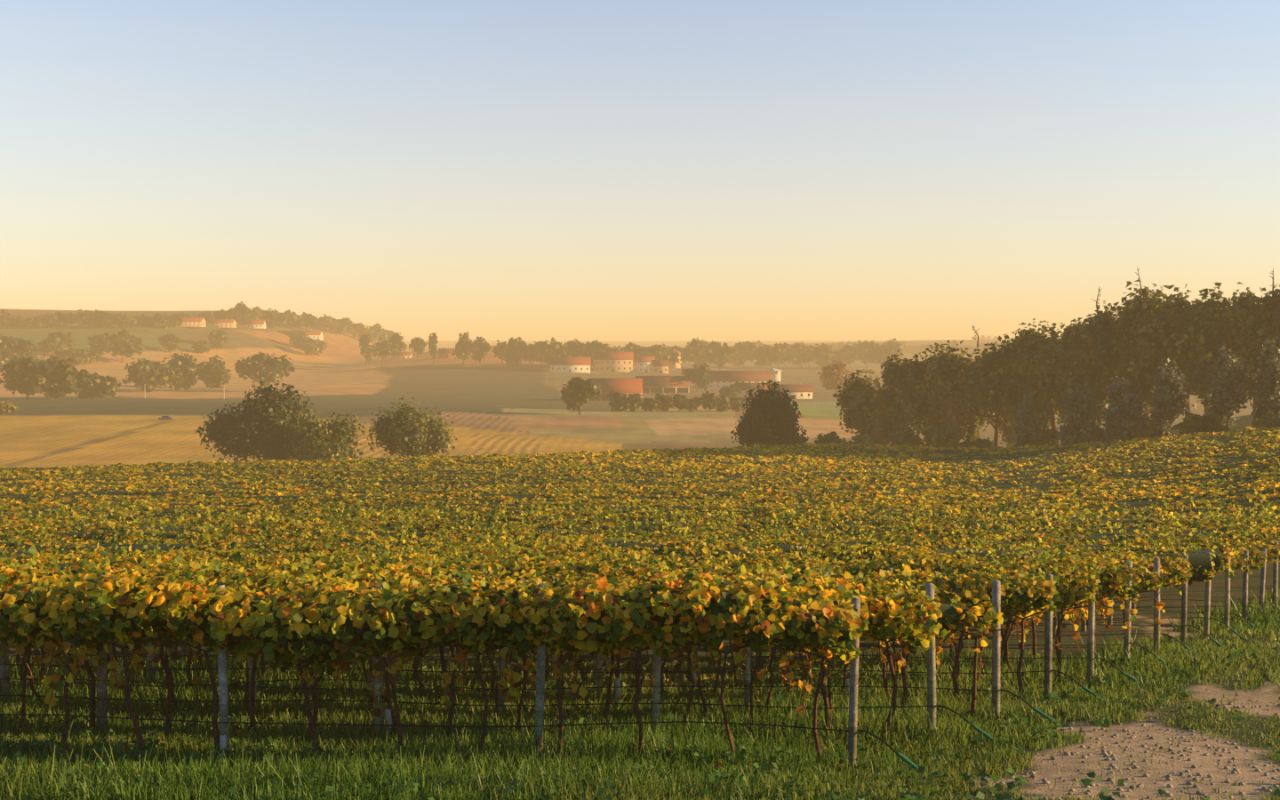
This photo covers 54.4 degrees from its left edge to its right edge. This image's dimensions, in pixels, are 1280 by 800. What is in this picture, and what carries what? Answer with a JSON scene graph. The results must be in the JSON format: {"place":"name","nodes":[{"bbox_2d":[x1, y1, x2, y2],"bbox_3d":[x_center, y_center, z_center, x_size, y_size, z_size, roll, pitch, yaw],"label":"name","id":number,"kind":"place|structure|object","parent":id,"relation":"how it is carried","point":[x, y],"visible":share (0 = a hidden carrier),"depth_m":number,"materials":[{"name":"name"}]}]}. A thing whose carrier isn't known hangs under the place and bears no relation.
{"place":"outdoors","nodes":[
{"label":"outdoors","id":0,"kind":"place"},
{"bbox_2d":[40,647,849,755],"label":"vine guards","id":1,"kind":"object","parent":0,"point":[222,738],"visible":0.24,"depth_m":22.14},
{"bbox_2d":[0,308,1279,799],"bbox_3d":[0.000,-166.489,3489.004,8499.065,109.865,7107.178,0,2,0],"label":"ground","id":2,"kind":"structure","parent":0,"point":[491,404],"depth_m":361.92,"materials":[{"name":"beige soil"}]},
{"bbox_2d":[12,384,226,399],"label":"trunks","id":3,"kind":"object","parent":2,"relation":"on","point":[144,385],"visible":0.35,"depth_m":546.02,"materials":[{"name":"brown wood"}]},
{"bbox_2d":[158,416,174,420],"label":"car","id":4,"kind":"object","parent":2,"relation":"on","point":[168,418],"visible":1,"depth_m":374.60,"materials":[{"name":"paint"}]},
{"bbox_2d":[69,316,823,405],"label":"farm walls","id":5,"kind":"structure","parent":2,"relation":"on","point":[621,365],"depth_m":911.68,"materials":[{"name":"white paint"}]},
{"bbox_2d":[34,316,813,392],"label":"farm roofs","id":6,"kind":"structure","parent":5,"relation":"on","point":[636,384],"depth_m":752.70,"materials":[{"name":"red tile"}]},
{"bbox_2d":[75,321,809,400],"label":"farm windows","id":7,"kind":"structure","parent":5,"relation":"in","point":[655,390],"depth_m":694.12,"materials":[{"name":"black glass"}]},
{"bbox_2d":[0,427,1278,768],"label":"vineyard posts","id":8,"kind":"object","parent":2,"relation":"in","point":[1051,628],"visible":0.23,"depth_m":20.04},
{"bbox_2d":[0,584,1279,754],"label":"trellis wires","id":9,"kind":"object","parent":8,"relation":"attached to","point":[615,686],"visible":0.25,"depth_m":17.97,"materials":[{"name":"grey metal"}]},
{"bbox_2d":[0,425,1279,775],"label":"vine","id":10,"kind":"object","parent":2,"relation":"on","point":[402,573],"depth_m":30.42,"materials":[{"name":"green plant"}]},
{"bbox_2d":[0,592,1159,714],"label":"vine shoots","id":11,"kind":"object","parent":10,"relation":"attached to","point":[678,648],"visible":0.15,"depth_m":16.44,"materials":[{"name":"brown plant"}]},
{"bbox_2d":[0,584,1279,799],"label":"grass","id":12,"kind":"structure","parent":2,"relation":"on","point":[421,763],"depth_m":17.62,"materials":[{"name":"green plant"}]},
{"bbox_2d":[5,266,1278,460],"bbox_3d":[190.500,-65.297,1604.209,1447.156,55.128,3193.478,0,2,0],"label":"tree trunks","id":13,"kind":"object","parent":2,"relation":"on","point":[997,425],"visible":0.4,"depth_m":211.59,"materials":[{"name":"brown plant"}]},
{"bbox_2d":[0,280,1279,463],"bbox_3d":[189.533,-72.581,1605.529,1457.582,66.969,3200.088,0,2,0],"label":"trees","id":14,"kind":"object","parent":13,"relation":"attached to","point":[1106,340],"visible":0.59,"depth_m":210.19,"materials":[{"name":"green plant"}]},
{"bbox_2d":[976,699,1279,799],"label":"track stones","id":15,"kind":"object","parent":2,"relation":"on","point":[1104,753],"visible":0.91,"depth_m":15.92,"materials":[{"name":"grey gravel"}]},
{"bbox_2d":[0,0,1279,341],"label":"sky","id":16,"kind":"structure","parent":0,"point":[491,170],"materials":[{"name":"blue"}]},
{"bbox_2d":[896,616,1276,771],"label":"vine hoses","id":17,"kind":"object","parent":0,"point":[905,759],"visible":0.5,"depth_m":19.88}
]}

